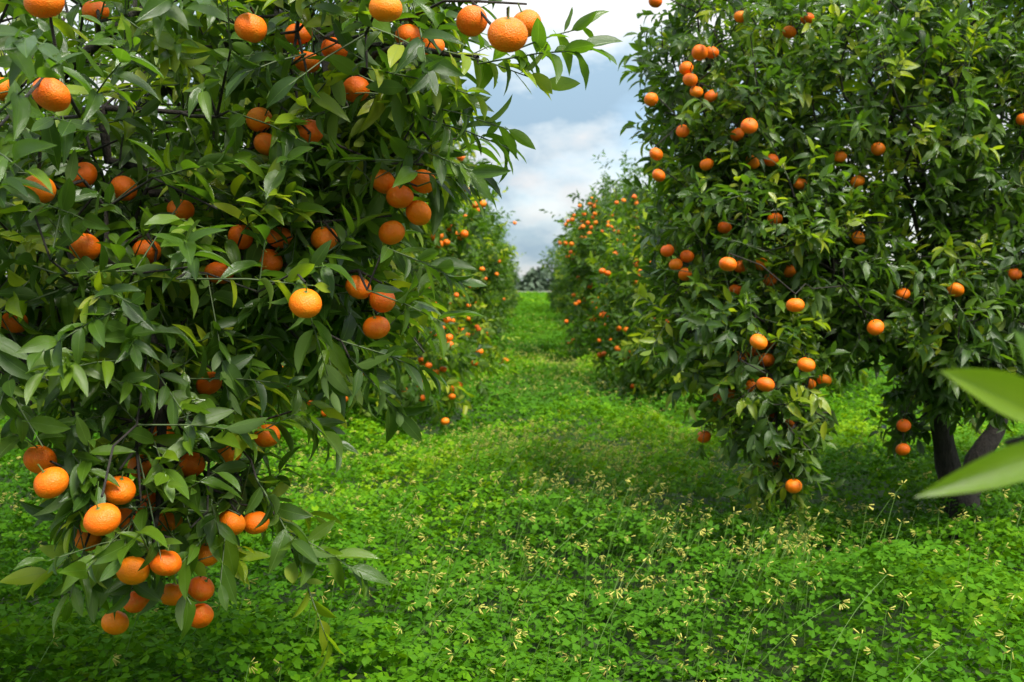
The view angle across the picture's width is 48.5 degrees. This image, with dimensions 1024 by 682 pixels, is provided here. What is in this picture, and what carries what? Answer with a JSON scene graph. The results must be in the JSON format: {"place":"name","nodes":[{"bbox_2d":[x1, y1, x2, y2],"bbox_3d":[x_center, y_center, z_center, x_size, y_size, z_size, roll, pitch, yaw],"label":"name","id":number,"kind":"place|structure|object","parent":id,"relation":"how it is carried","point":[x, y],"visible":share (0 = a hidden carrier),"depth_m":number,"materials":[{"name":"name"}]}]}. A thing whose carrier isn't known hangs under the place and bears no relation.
{"place":"outdoors","nodes":[
{"label":"outdoors","id":0,"kind":"place"},
{"bbox_2d":[0,284,1023,681],"bbox_3d":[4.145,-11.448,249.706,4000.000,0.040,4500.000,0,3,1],"label":"ground","id":1,"kind":"structure","parent":0,"point":[776,672],"depth_m":4.36,"materials":[{"name":"green plant"}]},
{"bbox_2d":[33,14,522,441],"bbox_3d":[-1.907,-0.890,9.250,4.018,3.300,3.997,-1,3,-16],"label":"orange tree","id":2,"kind":"object","parent":1,"relation":"on","point":[439,365],"visible":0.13,"depth_m":8.78,"materials":[{"name":"green plant"}]},
{"bbox_2d":[0,0,622,679],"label":"orange tree","id":3,"kind":"object","parent":1,"relation":"on","point":[136,290],"visible":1,"depth_m":2.28,"materials":[{"name":"green plant"}]},
{"bbox_2d":[226,122,517,367],"bbox_3d":[-1.879,-1.194,14.592,4.077,3.366,4.098,-2,3,-29],"label":"orange tree","id":4,"kind":"object","parent":1,"relation":"on","point":[464,320],"visible":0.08,"depth_m":14.30,"materials":[{"name":"green plant"}]},
{"bbox_2d":[388,480,414,611],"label":"yellow flower stalk","id":5,"kind":"object","parent":1,"relation":"on","point":[409,483],"visible":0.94,"depth_m":4.09,"materials":[{"name":"brown plant"}]},
{"bbox_2d":[384,536,427,615],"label":"yellow flower stalk","id":6,"kind":"object","parent":1,"relation":"on","point":[405,567],"visible":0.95,"depth_m":3.44,"materials":[{"name":"brown plant"}]},
{"bbox_2d":[427,546,468,673],"bbox_3d":[-0.185,0.811,3.339,0.139,0.426,0.024,1,3,25],"label":"yellow flower stalk","id":7,"kind":"object","parent":1,"relation":"on","point":[446,584],"visible":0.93,"depth_m":3.32,"materials":[{"name":"brown plant"}]},
{"bbox_2d":[392,566,509,674],"bbox_3d":[-0.181,0.831,3.179,0.357,0.401,0.029,0,3,-9],"label":"yellow flower stalk","id":8,"kind":"object","parent":1,"relation":"on","point":[460,596],"visible":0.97,"depth_m":3.19,"materials":[{"name":"brown plant"}]},
{"bbox_2d":[422,604,487,679],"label":"yellow flower stalk","id":9,"kind":"object","parent":1,"relation":"on","point":[480,606],"visible":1,"depth_m":2.98,"materials":[{"name":"green plant stem"},{"name":"flower petal"}]},
{"bbox_2d":[440,490,477,620],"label":"yellow flower stalk","id":10,"kind":"object","parent":1,"relation":"on","point":[459,532],"visible":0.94,"depth_m":4.05,"materials":[{"name":"brown plant"}]},
{"bbox_2d":[413,205,520,342],"bbox_3d":[-1.806,-1.399,19.326,3.851,3.288,4.056,-3,4,-45],"label":"orange tree","id":11,"kind":"object","parent":1,"relation":"on","point":[489,272],"visible":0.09,"depth_m":18.82,"materials":[{"name":"green plant"}]},
{"bbox_2d":[453,199,511,323],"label":"orange tree","id":12,"kind":"object","parent":1,"relation":"on","point":[493,264],"visible":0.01,"depth_m":24.75,"materials":[{"name":"green plant"}]},
{"bbox_2d":[456,204,513,316],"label":"orange tree","id":13,"kind":"object","parent":1,"relation":"on","point":[500,289],"visible":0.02,"depth_m":29.56,"materials":[{"name":"green plant"}]},
{"bbox_2d":[477,632,521,681],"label":"yellow flower stalk","id":14,"kind":"object","parent":1,"relation":"on","point":[516,636],"visible":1,"depth_m":2.75,"materials":[{"name":"brown plant"}]},
{"bbox_2d":[491,242,518,314],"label":"orange tree","id":15,"kind":"object","parent":1,"relation":"on","point":[512,305],"depth_m":34.80,"materials":[{"name":"green plant"}]},
{"bbox_2d":[490,221,520,304],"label":"orange tree","id":16,"kind":"object","parent":1,"relation":"on","point":[513,290],"visible":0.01,"depth_m":41.08,"materials":[{"name":"green plant"}]},
{"bbox_2d":[0,291,1023,681],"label":"clover ground cover","id":17,"kind":"object","parent":1,"relation":"on","point":[264,625],"visible":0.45,"depth_m":4.10,"materials":[{"name":"green plant"}]},
{"bbox_2d":[0,314,1023,681],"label":"yellow flowers","id":18,"kind":"object","parent":1,"relation":"on","point":[594,490],"visible":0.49,"depth_m":4.68,"materials":[{"name":"green plant stem"},{"name":"flower petal"}]},
{"bbox_2d":[499,236,525,305],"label":"orange tree","id":19,"kind":"object","parent":1,"relation":"on","point":[515,278],"visible":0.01,"depth_m":47.73,"materials":[{"name":"green plant"}]},
{"bbox_2d":[496,513,535,630],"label":"yellow flower stalk","id":20,"kind":"object","parent":1,"relation":"on","point":[532,520],"visible":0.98,"depth_m":3.68,"materials":[{"name":"brown plant"}]},
{"bbox_2d":[504,556,545,681],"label":"yellow flower stalk","id":21,"kind":"object","parent":1,"relation":"on","point":[523,603],"visible":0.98,"depth_m":3.28,"materials":[{"name":"brown plant"}]},
{"bbox_2d":[511,263,566,290],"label":"tree","id":22,"kind":"object","parent":1,"relation":"on","point":[536,280],"visible":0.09,"depth_m":144.50,"materials":[{"name":"green plant"}]},
{"bbox_2d":[524,593,575,681],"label":"yellow flower stalk","id":23,"kind":"object","parent":1,"relation":"on","point":[572,594],"visible":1,"depth_m":2.91,"materials":[{"name":"green plant stem"},{"name":"flower petal"}]},
{"bbox_2d":[502,515,601,644],"bbox_3d":[0.130,0.794,3.741,0.385,0.421,0.025,-1,3,-27],"label":"yellow flower stalk","id":24,"kind":"object","parent":1,"relation":"on","point":[546,561],"visible":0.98,"depth_m":3.72,"materials":[{"name":"brown plant"}]},
{"bbox_2d":[545,611,558,681],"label":"yellow flower stalk","id":25,"kind":"object","parent":1,"relation":"on","point":[549,639],"visible":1,"depth_m":2.85,"materials":[{"name":"brown plant"}]},
{"bbox_2d":[537,228,571,308],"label":"orange tree","id":26,"kind":"object","parent":1,"relation":"on","point":[550,262],"visible":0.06,"depth_m":44.94,"materials":[{"name":"green plant"}]},
{"bbox_2d":[548,213,587,313],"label":"orange tree","id":27,"kind":"object","parent":1,"relation":"on","point":[558,290],"visible":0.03,"depth_m":37.65,"materials":[{"name":"green plant"}]},
{"bbox_2d":[580,545,588,671],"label":"yellow flower stalk","id":28,"kind":"object","parent":1,"relation":"on","point":[583,602],"visible":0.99,"depth_m":3.30,"materials":[{"name":"brown plant"}]},
{"bbox_2d":[553,210,623,317],"bbox_3d":[3.301,-2.149,32.519,4.259,3.452,4.044,0,3,-6],"label":"orange tree","id":29,"kind":"object","parent":1,"relation":"on","point":[566,295],"visible":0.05,"depth_m":32.62,"materials":[{"name":"green plant"}]},
{"bbox_2d":[558,201,663,325],"bbox_3d":[3.168,-1.863,27.175,4.157,3.432,4.179,0,3,-6],"label":"orange tree","id":30,"kind":"object","parent":1,"relation":"on","point":[580,293],"depth_m":27.33,"materials":[{"name":"green plant"}]},
{"bbox_2d":[606,591,622,679],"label":"yellow flower stalk","id":31,"kind":"object","parent":1,"relation":"on","point":[617,593],"visible":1,"depth_m":3.00,"materials":[{"name":"brown plant"}]},
{"bbox_2d":[602,479,632,587],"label":"yellow flower stalk","id":32,"kind":"object","parent":1,"relation":"on","point":[628,480],"visible":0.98,"depth_m":4.16,"materials":[{"name":"brown plant"}]},
{"bbox_2d":[589,554,650,674],"bbox_3d":[0.300,0.826,3.281,0.260,0.399,0.032,-2,4,-36],"label":"yellow flower stalk","id":33,"kind":"object","parent":1,"relation":"on","point":[644,560],"visible":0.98,"depth_m":3.27,"materials":[{"name":"brown plant"}]},
{"bbox_2d":[554,172,700,329],"bbox_3d":[3.072,-1.547,21.608,3.928,3.354,4.137,-1,3,-22],"label":"orange tree","id":34,"kind":"object","parent":1,"relation":"on","point":[618,191],"visible":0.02,"depth_m":21.54,"materials":[{"name":"green plant"}]},
{"bbox_2d":[615,633,685,680],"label":"yellow flower stalk","id":35,"kind":"object","parent":1,"relation":"on","point":[657,651],"visible":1,"depth_m":2.82,"materials":[{"name":"brown plant"}]},
{"bbox_2d":[539,144,764,356],"bbox_3d":[2.481,-1.247,16.312,4.056,3.288,3.851,0,3,9],"label":"orange tree","id":36,"kind":"object","parent":1,"relation":"on","point":[577,264],"visible":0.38,"depth_m":15.89,"materials":[{"name":"green plant"}]},
{"bbox_2d":[638,512,670,631],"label":"yellow flower stalk","id":37,"kind":"object","parent":1,"relation":"on","point":[653,551],"visible":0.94,"depth_m":3.78,"materials":[{"name":"brown plant"}]},
{"bbox_2d":[660,529,705,650],"bbox_3d":[0.554,0.809,3.694,0.150,0.393,0.026,0,3,-5],"label":"yellow flower stalk","id":38,"kind":"object","parent":1,"relation":"on","point":[679,569],"visible":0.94,"depth_m":3.69,"materials":[{"name":"brown plant"}]},
{"bbox_2d":[696,586,708,681],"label":"yellow flower stalk","id":39,"kind":"object","parent":1,"relation":"on","point":[702,626],"visible":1,"depth_m":3.00,"materials":[{"name":"brown plant"}]},
{"bbox_2d":[712,545,746,648],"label":"yellow flower stalk","id":40,"kind":"object","parent":1,"relation":"on","point":[725,588],"visible":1,"depth_m":3.54,"materials":[{"name":"brown plant"}]},
{"bbox_2d":[572,186,887,401],"bbox_3d":[2.189,-0.513,11.274,3.162,2.339,3.174,0,3,1],"label":"orange tree","id":41,"kind":"object","parent":1,"relation":"on","point":[621,345],"visible":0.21,"depth_m":11.20,"materials":[{"name":"green plant"}]},
{"bbox_2d":[729,507,740,620],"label":"yellow flower stalk","id":42,"kind":"object","parent":1,"relation":"on","point":[732,541],"visible":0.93,"depth_m":4.00,"materials":[{"name":"brown plant"}]},
{"bbox_2d":[722,591,771,681],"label":"yellow flower stalk","id":43,"kind":"object","parent":1,"relation":"on","point":[767,593],"visible":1,"depth_m":2.98,"materials":[{"name":"green plant stem"},{"name":"flower petal"}]},
{"bbox_2d":[739,627,757,681],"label":"yellow flower stalk","id":44,"kind":"object","parent":1,"relation":"on","point":[746,647],"visible":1,"depth_m":2.79,"materials":[{"name":"brown plant"}]},
{"bbox_2d":[731,526,774,626],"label":"yellow flower stalk","id":45,"kind":"object","parent":1,"relation":"on","point":[771,528],"visible":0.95,"depth_m":3.85,"materials":[{"name":"brown plant"}]},
{"bbox_2d":[768,635,797,681],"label":"yellow flower stalk","id":46,"kind":"object","parent":1,"relation":"on","point":[793,642],"visible":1,"depth_m":2.76,"materials":[{"name":"brown plant"}]},
{"bbox_2d":[761,509,830,612],"bbox_3d":[1.012,0.789,4.061,0.242,0.401,0.019,1,3,21],"label":"yellow flower stalk","id":47,"kind":"object","parent":1,"relation":"on","point":[805,531],"visible":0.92,"depth_m":4.04,"materials":[{"name":"brown plant"}]},
{"bbox_2d":[747,599,849,681],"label":"yellow flower stalk","id":48,"kind":"object","parent":1,"relation":"on","point":[845,601],"visible":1,"depth_m":3.05,"materials":[{"name":"green plant stem"},{"name":"flower petal"}]},
{"bbox_2d":[785,512,819,624],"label":"yellow flower stalk","id":49,"kind":"object","parent":1,"relation":"on","point":[814,520],"visible":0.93,"depth_m":3.92,"materials":[{"name":"brown plant"}]},
{"bbox_2d":[803,544,816,669],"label":"yellow flower stalk","id":50,"kind":"object","parent":1,"relation":"on","point":[806,593],"visible":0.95,"depth_m":3.50,"materials":[{"name":"brown plant"}]},
{"bbox_2d":[618,0,1023,543],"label":"orange tree","id":51,"kind":"object","parent":1,"relation":"on","point":[944,92],"visible":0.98,"depth_m":4.57,"materials":[{"name":"green plant"}]},
{"bbox_2d":[820,568,892,681],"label":"yellow flower stalk","id":52,"kind":"object","parent":1,"relation":"on","point":[851,617],"visible":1,"depth_m":3.23,"materials":[{"name":"green plant stem"},{"name":"flower petal"}]},
{"bbox_2d":[852,628,862,680],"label":"yellow flower stalk","id":53,"kind":"object","parent":1,"relation":"on","point":[855,638],"visible":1,"depth_m":2.75,"materials":[{"name":"brown plant"}]},
{"bbox_2d":[855,504,873,615],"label":"yellow flower stalk","id":54,"kind":"object","parent":1,"relation":"on","point":[862,533],"visible":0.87,"depth_m":4.09,"materials":[{"name":"brown plant"}]},
{"bbox_2d":[847,480,906,598],"bbox_3d":[1.349,0.748,4.212,0.232,0.470,0.024,0,3,-7],"label":"yellow flower stalk","id":55,"kind":"object","parent":1,"relation":"on","point":[876,519],"visible":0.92,"depth_m":4.20,"materials":[{"name":"brown plant"}]},
{"bbox_2d":[874,493,899,608],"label":"yellow flower stalk","id":56,"kind":"object","parent":1,"relation":"on","point":[889,515],"visible":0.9,"depth_m":4.19,"materials":[{"name":"brown plant"}]},
{"bbox_2d":[895,592,910,678],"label":"yellow flower stalk","id":57,"kind":"object","parent":1,"relation":"on","point":[901,596],"visible":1,"depth_m":2.96,"materials":[{"name":"brown plant"}]},
{"bbox_2d":[896,529,916,629],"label":"yellow flower stalk","id":58,"kind":"object","parent":1,"relation":"on","point":[908,560],"visible":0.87,"depth_m":3.80,"materials":[{"name":"brown plant"}]},
{"bbox_2d":[882,549,938,646],"bbox_3d":[1.222,0.830,3.507,0.206,0.370,0.027,0,3,-10],"label":"yellow flower stalk","id":59,"kind":"object","parent":1,"relation":"on","point":[903,598],"visible":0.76,"depth_m":3.49,"materials":[{"name":"brown plant"}]},
{"bbox_2d":[903,640,942,681],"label":"yellow flower stalk","id":60,"kind":"object","parent":1,"relation":"on","point":[937,645],"visible":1,"depth_m":2.74,"materials":[{"name":"brown plant"}]},
{"bbox_2d":[923,581,963,671],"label":"yellow flower stalk","id":61,"kind":"object","parent":1,"relation":"on","point":[957,586],"visible":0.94,"depth_m":3.11,"materials":[{"name":"brown plant"}]},
{"bbox_2d":[938,511,968,619],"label":"yellow flower stalk","id":62,"kind":"object","parent":1,"relation":"on","point":[965,517],"visible":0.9,"depth_m":4.01,"materials":[{"name":"brown plant"}]},
{"bbox_2d":[910,154,1023,342],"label":"orange tree","id":63,"kind":"object","parent":1,"relation":"on","point":[967,249],"depth_m":15.46,"materials":[{"name":"green plant"}]},
{"bbox_2d":[954,614,982,660],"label":"yellow flower stalk","id":64,"kind":"object","parent":1,"relation":"on","point":[968,626],"visible":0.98,"depth_m":2.90,"materials":[{"name":"brown plant"}]},
{"bbox_2d":[914,329,1023,497],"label":"orange tree","id":65,"kind":"object","parent":1,"relation":"on","point":[1001,392],"visible":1,"depth_m":0.77,"materials":[{"name":"green plant"}]},
{"bbox_2d":[987,489,1009,561],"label":"yellow flower stalk","id":66,"kind":"object","parent":1,"relation":"on","point":[1005,495],"visible":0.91,"depth_m":4.21,"materials":[{"name":"brown plant"}]},
{"bbox_2d":[995,630,1006,677],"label":"yellow flower stalk","id":67,"kind":"object","parent":1,"relation":"on","point":[1001,634],"visible":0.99,"depth_m":2.75,"materials":[{"name":"brown plant"}]},
{"bbox_2d":[989,593,1022,673],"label":"yellow flower stalk","id":68,"kind":"object","parent":1,"relation":"on","point":[1012,598],"visible":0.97,"depth_m":3.04,"materials":[{"name":"brown plant"}]},
{"bbox_2d":[0,0,1023,280],"label":"sky","id":69,"kind":"structure","parent":0,"point":[565,130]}
]}

